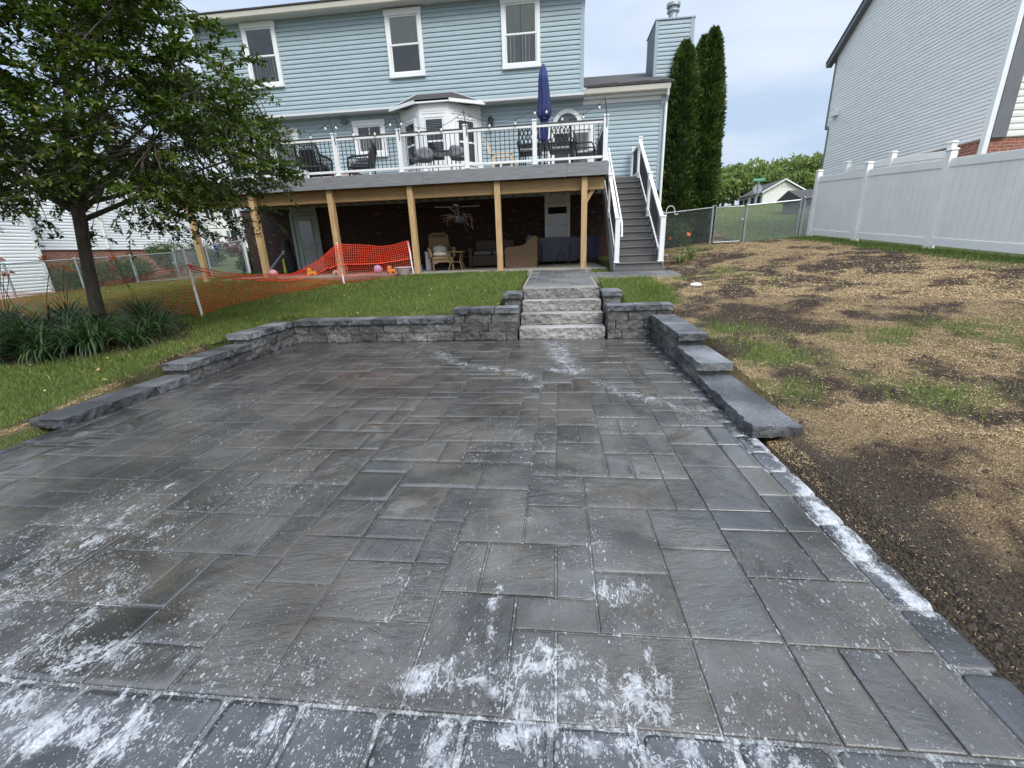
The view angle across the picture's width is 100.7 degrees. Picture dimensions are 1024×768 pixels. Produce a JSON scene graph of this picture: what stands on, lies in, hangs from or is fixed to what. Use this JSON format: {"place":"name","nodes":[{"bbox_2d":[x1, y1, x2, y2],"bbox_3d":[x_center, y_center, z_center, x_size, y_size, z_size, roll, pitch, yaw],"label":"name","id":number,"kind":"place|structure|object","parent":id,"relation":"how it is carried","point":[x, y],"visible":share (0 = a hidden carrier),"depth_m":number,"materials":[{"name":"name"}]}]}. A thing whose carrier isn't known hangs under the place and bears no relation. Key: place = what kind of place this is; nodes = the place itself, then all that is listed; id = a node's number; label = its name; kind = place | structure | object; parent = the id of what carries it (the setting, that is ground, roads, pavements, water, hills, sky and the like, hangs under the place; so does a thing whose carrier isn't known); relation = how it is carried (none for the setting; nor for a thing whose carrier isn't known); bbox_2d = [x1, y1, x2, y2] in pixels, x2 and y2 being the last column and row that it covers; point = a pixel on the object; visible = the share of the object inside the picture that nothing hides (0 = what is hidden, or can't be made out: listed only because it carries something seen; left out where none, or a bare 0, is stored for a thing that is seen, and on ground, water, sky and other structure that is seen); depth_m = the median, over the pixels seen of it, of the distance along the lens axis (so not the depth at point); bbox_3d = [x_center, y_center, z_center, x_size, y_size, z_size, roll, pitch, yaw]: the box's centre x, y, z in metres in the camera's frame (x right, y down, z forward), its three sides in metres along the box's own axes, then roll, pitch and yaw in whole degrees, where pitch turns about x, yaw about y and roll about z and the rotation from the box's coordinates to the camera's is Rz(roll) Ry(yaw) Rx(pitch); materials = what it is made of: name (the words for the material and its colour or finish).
{"place":"outdoors","nodes":[
{"label":"outdoors","id":0,"kind":"place"},
{"bbox_2d":[1,278,500,392],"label":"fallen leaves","id":1,"kind":"object","parent":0,"point":[194,326],"visible":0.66,"depth_m":7.39,"materials":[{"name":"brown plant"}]},
{"bbox_2d":[0,0,862,205],"label":"sky","id":2,"kind":"structure","parent":0,"point":[779,82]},
{"bbox_2d":[0,203,1023,692],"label":"ground","id":3,"kind":"structure","parent":0,"point":[904,561],"depth_m":3.52,"materials":[{"name":"brown soil"}]},
{"bbox_2d":[0,321,34,365],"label":"daylily","id":4,"kind":"object","parent":3,"relation":"on","point":[4,353],"visible":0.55,"depth_m":5.44,"materials":[{"name":"green plant"}]},
{"bbox_2d":[0,269,39,322],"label":"daylily","id":5,"kind":"object","parent":3,"relation":"on","point":[4,275],"visible":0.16,"depth_m":7.13,"materials":[{"name":"green plant"}]},
{"bbox_2d":[0,257,44,321],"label":"daylily","id":6,"kind":"object","parent":3,"relation":"on","point":[2,259],"visible":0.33,"depth_m":7.86,"materials":[{"name":"green plant"}]},
{"bbox_2d":[0,302,62,343],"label":"daylily","id":7,"kind":"object","parent":3,"relation":"on","point":[16,316],"visible":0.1,"depth_m":6.51,"materials":[{"name":"green plant"}]},
{"bbox_2d":[0,312,64,355],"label":"daylily","id":8,"kind":"object","parent":3,"relation":"on","point":[11,334],"visible":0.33,"depth_m":5.65,"materials":[{"name":"green plant"}]},
{"bbox_2d":[0,282,77,355],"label":"daylily","id":9,"kind":"object","parent":3,"relation":"on","point":[19,322],"visible":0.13,"depth_m":6.01,"materials":[{"name":"green plant"}]},
{"bbox_2d":[0,322,86,364],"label":"daylily","id":10,"kind":"object","parent":3,"relation":"on","point":[46,354],"visible":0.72,"depth_m":5.34,"materials":[{"name":"green plant"}]},
{"bbox_2d":[0,311,87,357],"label":"daylily","id":11,"kind":"object","parent":3,"relation":"on","point":[27,340],"visible":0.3,"depth_m":5.60,"materials":[{"name":"green plant"}]},
{"bbox_2d":[0,264,100,334],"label":"daylily","id":12,"kind":"object","parent":3,"relation":"on","point":[48,312],"visible":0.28,"depth_m":6.39,"materials":[{"name":"green plant"}]},
{"bbox_2d":[1,301,118,363],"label":"daylily","id":13,"kind":"object","parent":3,"relation":"on","point":[60,343],"visible":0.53,"depth_m":5.63,"materials":[{"name":"green plant"}]},
{"bbox_2d":[12,265,113,318],"bbox_3d":[-8.115,-1.549,7.634,1.355,1.127,1.393,0,18,6],"label":"daylily","id":14,"kind":"object","parent":3,"relation":"on","point":[58,305],"visible":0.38,"depth_m":7.67,"materials":[{"name":"green plant"}]},
{"bbox_2d":[11,255,118,331],"bbox_3d":[-7.237,-1.370,6.806,1.566,1.338,1.414,0,18,6],"label":"daylily","id":15,"kind":"object","parent":3,"relation":"on","point":[55,312],"visible":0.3,"depth_m":6.82,"materials":[{"name":"green plant"}]},
{"bbox_2d":[1,254,138,297],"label":"chain link fence","id":16,"kind":"object","parent":3,"relation":"on","point":[3,264],"visible":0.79,"depth_m":16.04,"materials":[{"name":"metal"}]},
{"bbox_2d":[42,253,118,290],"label":"clipped shrub","id":17,"kind":"object","parent":3,"relation":"on","point":[72,278],"visible":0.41,"depth_m":17.68,"materials":[{"name":"green plant"}]},
{"bbox_2d":[22,315,145,363],"bbox_3d":[-5.577,-0.611,5.663,1.335,0.583,1.286,8,20,30],"label":"daylily","id":18,"kind":"object","parent":3,"relation":"on","point":[92,345],"visible":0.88,"depth_m":5.49,"materials":[{"name":"green plant"}]},
{"bbox_2d":[35,300,140,335],"bbox_3d":[-6.148,-0.891,6.269,1.314,0.707,1.282,0,18,6],"label":"daylily","id":19,"kind":"object","parent":3,"relation":"on","point":[92,317],"visible":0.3,"depth_m":6.17,"materials":[{"name":"green plant"}]},
{"bbox_2d":[39,311,143,357],"bbox_3d":[-5.755,-0.691,5.823,1.218,0.626,1.326,-13,20,-30],"label":"daylily","id":20,"kind":"object","parent":3,"relation":"on","point":[95,327],"visible":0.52,"depth_m":5.77,"materials":[{"name":"green plant"}]},
{"bbox_2d":[0,132,213,299],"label":"white house","id":21,"kind":"structure","parent":3,"relation":"on","point":[17,243],"depth_m":18.07,"materials":[{"name":"plastic"}]},
{"bbox_2d":[85,314,173,352],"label":"daylily","id":22,"kind":"object","parent":3,"relation":"on","point":[133,340],"visible":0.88,"depth_m":5.77,"materials":[{"name":"green plant"}]},
{"bbox_2d":[103,253,156,281],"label":"clipped shrub","id":23,"kind":"object","parent":3,"relation":"on","point":[126,266],"visible":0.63,"depth_m":19.66,"materials":[{"name":"green plant"}]},
{"bbox_2d":[99,255,184,322],"bbox_3d":[-6.371,-1.534,7.111,1.493,1.219,1.402,0,18,6],"label":"daylily","id":24,"kind":"object","parent":3,"relation":"on","point":[128,305],"visible":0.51,"depth_m":7.15,"materials":[{"name":"green plant"}]},
{"bbox_2d":[108,266,187,324],"bbox_3d":[-6.180,-1.439,7.119,1.115,1.071,1.105,11,22,35],"label":"daylily","id":25,"kind":"object","parent":3,"relation":"on","point":[134,305],"visible":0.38,"depth_m":7.12,"materials":[{"name":"green plant"}]},
{"bbox_2d":[105,311,192,345],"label":"daylily","id":26,"kind":"object","parent":3,"relation":"on","point":[155,330],"visible":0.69,"depth_m":6.12,"materials":[{"name":"green plant"}]},
{"bbox_2d":[109,300,190,338],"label":"daylily","id":27,"kind":"object","parent":3,"relation":"on","point":[145,310],"visible":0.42,"depth_m":6.66,"materials":[{"name":"green plant"}]},
{"bbox_2d":[105,299,201,335],"bbox_3d":[-5.446,-1.001,6.501,1.287,0.660,1.244,0,18,6],"label":"daylily","id":28,"kind":"object","parent":3,"relation":"on","point":[158,315],"visible":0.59,"depth_m":6.45,"materials":[{"name":"green plant"}]},
{"bbox_2d":[0,0,307,327],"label":"shade tree","id":29,"kind":"object","parent":3,"relation":"on","point":[68,177],"visible":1,"depth_m":5.40,"materials":[{"name":"green plant"}]},
{"bbox_2d":[143,238,199,274],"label":"clipped shrub","id":30,"kind":"object","parent":3,"relation":"on","point":[163,248],"visible":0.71,"depth_m":20.63,"materials":[{"name":"green plant"}]},
{"bbox_2d":[0,241,413,319],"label":"safety fence","id":31,"kind":"object","parent":3,"relation":"on","point":[187,265],"visible":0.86,"depth_m":8.92,"materials":[{"name":"orange plastic"}]},
{"bbox_2d":[186,239,230,265],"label":"tall weed","id":32,"kind":"object","parent":3,"relation":"on","point":[210,255],"visible":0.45,"depth_m":24.23,"materials":[{"name":"green plant"}]},
{"bbox_2d":[171,239,248,280],"bbox_3d":[-12.085,-4.846,16.939,4.738,1.607,0.079,6,19,25],"label":"chain link fence","id":33,"kind":"object","parent":3,"relation":"on","point":[206,256],"visible":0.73,"depth_m":16.72,"materials":[{"name":"metal"}]},
{"bbox_2d":[131,252,178,281],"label":"chain link gate","id":34,"kind":"structure","parent":33,"relation":"attached to","point":[173,262],"depth_m":18.19,"materials":[{"name":"metal"}]},
{"bbox_2d":[206,208,247,247],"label":"cream house","id":35,"kind":"structure","parent":3,"relation":"on","point":[224,231],"depth_m":50.48,"materials":[{"name":"plastic"}]},
{"bbox_2d":[213,238,246,256],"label":"red shrub","id":36,"kind":"object","parent":3,"relation":"on","point":[236,249],"visible":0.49,"depth_m":37.26,"materials":[{"name":"green plant"}]},
{"bbox_2d":[234,251,253,272],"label":"hosta","id":37,"kind":"object","parent":3,"relation":"on","point":[240,264],"visible":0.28,"depth_m":16.64,"materials":[{"name":"green plant"}]},
{"bbox_2d":[27,290,523,428],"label":"retaining wall","id":38,"kind":"structure","parent":3,"relation":"on","point":[468,323],"depth_m":6.85,"materials":[{"name":"grey stone"}]},
{"bbox_2d":[223,263,606,280],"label":"slab","id":39,"kind":"structure","parent":3,"relation":"on","point":[589,267],"depth_m":12.18,"materials":[{"name":"concrete"}]},
{"bbox_2d":[270,240,297,273],"bbox_3d":[-7.464,-4.041,13.606,0.401,1.068,0.965,14,24,41],"label":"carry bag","id":40,"kind":"object","parent":39,"relation":"on","point":[289,263],"visible":0.93,"depth_m":13.73,"materials":[{"name":"black fabric"}]},
{"bbox_2d":[157,114,636,281],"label":"raised deck","id":41,"kind":"structure","parent":39,"relation":"on","point":[411,188],"depth_m":10.71,"materials":[{"name":"brown"}]},
{"bbox_2d":[293,143,333,177],"bbox_3d":[-5.427,-6.053,11.630,0.800,1.031,0.718,0,18,6],"label":"wicker chair","id":42,"kind":"object","parent":41,"relation":"on","point":[316,164],"visible":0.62,"depth_m":11.39,"materials":[{"name":"black wicker"}]},
{"bbox_2d":[347,142,375,175],"bbox_3d":[-4.180,-6.192,11.924,0.718,1.031,0.800,-3,18,-3],"label":"wicker chair","id":43,"kind":"object","parent":41,"relation":"on","point":[363,162],"visible":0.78,"depth_m":11.69,"materials":[{"name":"black wicker"}]},
{"bbox_2d":[413,147,432,171],"bbox_3d":[-2.407,-6.017,11.619,0.561,0.755,0.506,-10,19,-22],"label":"bistro chair","id":44,"kind":"object","parent":41,"relation":"on","point":[421,151],"visible":0.83,"depth_m":11.38,"materials":[{"name":"black metal"}]},
{"bbox_2d":[247,96,606,144],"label":"string lights","id":45,"kind":"object","parent":41,"relation":"hanging from","point":[546,112],"visible":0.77,"depth_m":10.25,"materials":[{"name":"black plastic"}]},
{"bbox_2d":[442,197,472,227],"bbox_3d":[-1.462,-4.660,11.295,0.897,1.144,0.969,0,18,6],"label":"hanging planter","id":46,"kind":"object","parent":41,"relation":"hanging from","point":[458,219],"visible":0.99,"depth_m":11.29,"materials":[{"name":"black plant"}]},
{"bbox_2d":[449,145,469,168],"bbox_3d":[-1.419,-6.019,11.513,0.561,0.755,0.506,10,21,34],"label":"bistro chair","id":47,"kind":"object","parent":41,"relation":"on","point":[458,153],"visible":0.72,"depth_m":11.26,"materials":[{"name":"black metal"}]},
{"bbox_2d":[484,141,514,166],"bbox_3d":[-0.339,-6.318,11.942,0.792,0.984,0.580,0,18,6],"label":"slatted chair","id":48,"kind":"object","parent":41,"relation":"on","point":[494,158],"visible":0.57,"depth_m":11.76,"materials":[{"name":"beige wood"}]},
{"bbox_2d":[517,128,542,165],"bbox_3d":[0.454,-6.049,10.947,0.678,1.021,0.649,0,18,6],"label":"dining chair","id":49,"kind":"object","parent":41,"relation":"on","point":[528,152],"visible":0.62,"depth_m":10.77,"materials":[{"name":"black metal"}]},
{"bbox_2d":[537,63,551,163],"bbox_3d":[0.873,-7.109,11.507,0.480,2.670,0.473,0,18,6],"label":"patio umbrella","id":50,"kind":"object","parent":41,"relation":"on","point":[543,96],"visible":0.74,"depth_m":11.27,"materials":[{"name":"blue fabric"}]},
{"bbox_2d":[520,141,576,165],"bbox_3d":[1.007,-6.187,11.789,1.520,0.736,0.940,0,18,6],"label":"dining table","id":51,"kind":"object","parent":41,"relation":"on","point":[544,145],"visible":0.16,"depth_m":11.44,"materials":[{"name":"black metal"}]},
{"bbox_2d":[548,121,573,163],"bbox_3d":[1.250,-6.051,10.862,0.678,1.021,0.649,0,18,6],"label":"dining chair","id":52,"kind":"object","parent":41,"relation":"on","point":[564,149],"visible":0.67,"depth_m":10.67,"materials":[{"name":"black metal"}]},
{"bbox_2d":[573,131,596,162],"bbox_3d":[1.973,-6.266,11.457,0.649,1.021,0.678,3,18,16],"label":"dining chair","id":53,"kind":"object","parent":41,"relation":"on","point":[579,153],"visible":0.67,"depth_m":11.27,"materials":[{"name":"black metal"}]},
{"bbox_2d":[394,266,410,275],"bbox_3d":[-2.877,-2.984,11.224,0.450,0.225,0.445,0,18,6],"label":"planter bowl","id":54,"kind":"object","parent":39,"relation":"on","point":[403,270],"visible":0.95,"depth_m":11.09,"materials":[{"name":"white plastic"}]},
{"bbox_2d":[428,233,455,270],"bbox_3d":[-2.127,-3.964,12.699,0.820,1.086,0.785,-7,18,-15],"label":"wicker armchair","id":55,"kind":"object","parent":39,"relation":"on","point":[439,247],"visible":0.97,"depth_m":12.68,"materials":[{"name":"brown wicker"}]},
{"bbox_2d":[468,239,513,266],"bbox_3d":[-0.604,-4.375,14.172,1.540,0.830,0.890,0,18,6],"label":"wicker sofa","id":56,"kind":"object","parent":39,"relation":"on","point":[483,253],"visible":0.62,"depth_m":13.90,"materials":[{"name":"brown wicker"}]},
{"bbox_2d":[505,234,538,267],"bbox_3d":[0.337,-4.233,13.469,0.980,0.960,1.320,0,18,6],"label":"wicker loveseat","id":57,"kind":"object","parent":39,"relation":"on","point":[526,254],"visible":1,"depth_m":12.89,"materials":[{"name":"brown wicker"}]},
{"bbox_2d":[539,236,598,264],"bbox_3d":[1.854,-4.378,13.927,1.940,0.868,0.258,0,18,6],"label":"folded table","id":58,"kind":"object","parent":39,"relation":"on","point":[555,249],"visible":0.81,"depth_m":13.88,"materials":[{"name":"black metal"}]},
{"bbox_2d":[178,0,695,272],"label":"blue house","id":59,"kind":"structure","parent":3,"relation":"on","point":[357,66],"depth_m":13.30,"materials":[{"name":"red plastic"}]},
{"bbox_2d":[238,20,284,89],"bbox_3d":[-7.822,-10.291,13.311,1.130,1.750,0.095,0,18,6],"label":"window","id":60,"kind":"structure","parent":59,"relation":"in","point":[260,37],"depth_m":13.27,"materials":[{"name":"white plastic"}]},
{"bbox_2d":[245,128,305,179],"bbox_3d":[-8.108,-7.539,14.661,1.890,2.190,0.068,0,18,6],"label":"patio door","id":61,"kind":"structure","parent":59,"relation":"in","point":[292,135],"depth_m":14.46,"materials":[{"name":"white glass"}]},
{"bbox_2d":[288,206,326,271],"bbox_3d":[-7.402,-5.253,15.326,1.040,2.295,0.117,0,18,6],"label":"door","id":62,"kind":"structure","parent":59,"relation":"in","point":[306,233],"depth_m":15.31,"materials":[{"name":"paint"}]},
{"bbox_2d":[351,119,388,158],"bbox_3d":[-4.705,-8.129,14.095,1.110,1.100,0.095,0,18,6],"label":"window","id":63,"kind":"structure","parent":59,"relation":"in","point":[365,126],"depth_m":14.06,"materials":[{"name":"white plastic"}]},
{"bbox_2d":[383,6,425,78],"bbox_3d":[-3.233,-10.279,12.826,1.140,1.740,0.095,0,18,6],"label":"window","id":64,"kind":"structure","parent":59,"relation":"in","point":[403,26],"depth_m":12.81,"materials":[{"name":"white plastic"}]},
{"bbox_2d":[388,92,484,171],"bbox_3d":[-2.351,-7.698,13.524,3.109,2.779,0.970,0,18,6],"label":"bay window","id":65,"kind":"structure","parent":59,"relation":"in","point":[429,110],"depth_m":13.19,"materials":[{"name":"white plastic"}]},
{"bbox_2d":[500,0,540,70],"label":"window","id":66,"kind":"structure","parent":59,"relation":"in","point":[520,19],"depth_m":12.46,"materials":[{"name":"white plastic"}]},
{"bbox_2d":[544,192,570,236],"bbox_3d":[1.527,-5.568,14.285,0.870,1.570,0.096,0,18,6],"label":"door","id":67,"kind":"structure","parent":59,"relation":"in","point":[557,205],"depth_m":14.26,"materials":[{"name":"white plastic"}]},
{"bbox_2d":[553,109,580,121],"bbox_3d":[1.741,-8.378,13.341,0.920,0.460,0.073,0,18,6],"label":"arched window","id":68,"kind":"structure","parent":59,"relation":"in","point":[571,112],"depth_m":13.32,"materials":[{"name":"white plastic"}]},
{"bbox_2d":[548,124,594,163],"bbox_3d":[1.898,-7.341,13.660,1.460,1.720,0.068,0,18,6],"label":"patio door","id":69,"kind":"structure","parent":59,"relation":"in","point":[588,128],"depth_m":13.49,"materials":[{"name":"white glass"}]},
{"bbox_2d":[0,338,1023,767],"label":"patio","id":70,"kind":"structure","parent":3,"relation":"on","point":[130,500],"depth_m":2.03,"materials":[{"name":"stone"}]},
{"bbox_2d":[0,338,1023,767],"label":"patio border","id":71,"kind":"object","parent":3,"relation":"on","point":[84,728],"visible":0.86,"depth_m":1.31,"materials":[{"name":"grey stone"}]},
{"bbox_2d":[0,239,1023,672],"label":"mulch pellets","id":72,"kind":"object","parent":3,"relation":"on","point":[992,293],"visible":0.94,"depth_m":5.14},
{"bbox_2d":[523,269,596,297],"bbox_3d":[1.048,-2.245,9.402,1.370,0.390,3.190,0,18,6],"label":"walkway base","id":73,"kind":"object","parent":3,"relation":"on","point":[558,286],"visible":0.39,"depth_m":7.93,"materials":[{"name":"concrete"}]},
{"bbox_2d":[524,269,680,286],"bbox_3d":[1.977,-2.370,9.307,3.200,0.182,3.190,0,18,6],"label":"walkway","id":74,"kind":"structure","parent":73,"relation":"on","point":[564,277],"depth_m":9.21,"materials":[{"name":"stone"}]},
{"bbox_2d":[519,286,604,339],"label":"stone steps","id":75,"kind":"structure","parent":3,"relation":"on","point":[573,312],"depth_m":7.16,"materials":[{"name":"grey stone"}]},
{"bbox_2d":[601,136,666,271],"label":"deck stairs","id":76,"kind":"structure","parent":3,"relation":"on","point":[630,215],"depth_m":10.73,"materials":[{"name":"grey wood"}]},
{"bbox_2d":[654,217,692,247],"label":"hedge bush","id":77,"kind":"object","parent":3,"relation":"on","point":[682,232],"visible":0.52,"depth_m":14.47,"materials":[{"name":"green plant"}]},
{"bbox_2d":[655,37,703,244],"bbox_3d":[5.700,-8.086,14.644,1.841,6.494,1.773,0,18,6],"label":"columnar evergreen","id":78,"kind":"object","parent":3,"relation":"on","point":[682,116],"visible":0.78,"depth_m":14.12,"materials":[{"name":"green plant"}]},
{"bbox_2d":[664,233,698,263],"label":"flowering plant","id":79,"kind":"object","parent":3,"relation":"on","point":[681,259],"visible":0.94,"depth_m":10.75,"materials":[{"name":"green plant"}]},
{"bbox_2d":[663,205,713,249],"bbox_3d":[5.765,-5.067,13.980,2.111,1.509,0.076,-9,19,-20],"label":"chain link fence","id":80,"kind":"object","parent":3,"relation":"on","point":[711,223],"visible":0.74,"depth_m":14.02,"materials":[{"name":"metal"}]},
{"bbox_2d":[599,288,803,437],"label":"retaining wall","id":81,"kind":"structure","parent":3,"relation":"on","point":[679,340],"depth_m":4.75,"materials":[{"name":"grey stone"}]},
{"bbox_2d":[683,24,728,242],"bbox_3d":[6.479,-8.290,14.647,1.757,6.723,1.607,8,20,30],"label":"columnar evergreen","id":82,"kind":"object","parent":3,"relation":"on","point":[710,48],"visible":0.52,"depth_m":14.03,"materials":[{"name":"green plant"}]},
{"bbox_2d":[717,176,742,205],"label":"broadleaf tree","id":83,"kind":"object","parent":3,"relation":"on","point":[731,188],"visible":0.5,"depth_m":85.99,"materials":[{"name":"green plant"}]},
{"bbox_2d":[720,168,756,204],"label":"broadleaf tree","id":84,"kind":"object","parent":3,"relation":"on","point":[744,177],"visible":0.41,"depth_m":95.46,"materials":[{"name":"green plant"}]},
{"bbox_2d":[753,178,764,205],"bbox_3d":[20.240,-15.719,35.037,0.900,2.283,0.090,0,18,6],"label":"street sign","id":85,"kind":"object","parent":3,"relation":"on","point":[757,189],"visible":0.89,"depth_m":34.92,"materials":[{"name":"metal"}]},
{"bbox_2d":[742,157,787,194],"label":"broadleaf tree","id":86,"kind":"object","parent":3,"relation":"on","point":[761,169],"visible":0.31,"depth_m":102.54,"materials":[{"name":"green plant"}]},
{"bbox_2d":[736,178,805,204],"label":"ranch house","id":87,"kind":"structure","parent":3,"relation":"on","point":[775,191],"depth_m":78.70,"materials":[{"name":"beige plastic"}]},
{"bbox_2d":[756,168,787,185],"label":"broadleaf tree","id":88,"kind":"object","parent":3,"relation":"on","point":[774,176],"visible":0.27,"depth_m":91.84,"materials":[{"name":"green plant"}]},
{"bbox_2d":[742,198,802,241],"bbox_3d":[8.620,-5.376,14.110,1.721,1.423,0.080,0,18,8],"label":"chain link fence","id":89,"kind":"object","parent":3,"relation":"on","point":[800,200],"visible":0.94,"depth_m":14.09,"materials":[{"name":"metal"}]},
{"bbox_2d":[712,206,743,242],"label":"chain link gate","id":90,"kind":"structure","parent":89,"relation":"attached to","point":[741,218],"depth_m":14.26,"materials":[{"name":"metal"}]},
{"bbox_2d":[766,152,808,171],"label":"broadleaf tree","id":91,"kind":"object","parent":3,"relation":"on","point":[785,162],"visible":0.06,"depth_m":105.68,"materials":[{"name":"green plant"}]},
{"bbox_2d":[776,189,812,214],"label":"garden shed","id":92,"kind":"structure","parent":3,"relation":"on","point":[792,195],"depth_m":24.03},
{"bbox_2d":[779,168,815,189],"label":"broadleaf tree","id":93,"kind":"object","parent":3,"relation":"on","point":[804,178],"visible":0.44,"depth_m":87.40,"materials":[{"name":"green plant"}]},
{"bbox_2d":[784,151,822,173],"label":"broadleaf tree","id":94,"kind":"object","parent":3,"relation":"on","point":[813,164],"visible":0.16,"depth_m":97.13,"materials":[{"name":"green plant"}]},
{"bbox_2d":[798,196,825,236],"bbox_3d":[9.452,-5.197,13.240,0.080,1.364,1.530,-1,18,5],"label":"chain link fence","id":95,"kind":"object","parent":3,"relation":"on","point":[802,217],"visible":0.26,"depth_m":13.79,"materials":[{"name":"metal"}]},
{"bbox_2d":[664,244,1023,668],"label":"soil clods","id":96,"kind":"object","parent":3,"relation":"on","point":[990,621],"visible":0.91,"depth_m":3.99,"materials":[{"name":"brown soil"}]},
{"bbox_2d":[843,140,959,172],"bbox_3d":[10.868,-5.572,12.383,0.156,2.342,4.116,0,18,6],"label":"vinyl fence","id":97,"kind":"object","parent":3,"relation":"on","point":[893,160],"visible":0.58,"depth_m":11.71,"materials":[{"name":"white plastic"}]},
{"bbox_2d":[806,147,1023,253],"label":"vinyl fence","id":98,"kind":"object","parent":3,"relation":"on","point":[953,200],"visible":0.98,"depth_m":8.78,"materials":[{"name":"white plastic"}]},
{"bbox_2d":[821,0,1023,175],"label":"grey house","id":99,"kind":"structure","parent":3,"relation":"on","point":[913,77],"depth_m":12.72,"materials":[{"name":"plastic"}]},
{"bbox_2d":[0,235,1023,432],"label":"lawn grass","id":100,"kind":"structure","parent":0,"point":[456,283],"depth_m":8.09,"materials":[{"name":"green plant"}]},
{"bbox_2d":[715,203,807,240],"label":"grass","id":101,"kind":"structure","parent":0,"point":[756,220],"depth_m":22.38,"materials":[{"name":"green plant"}]},
{"bbox_2d":[645,237,1023,436],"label":"new grass","id":102,"kind":"structure","parent":0,"point":[869,335],"depth_m":4.49,"materials":[{"name":"green plant"}]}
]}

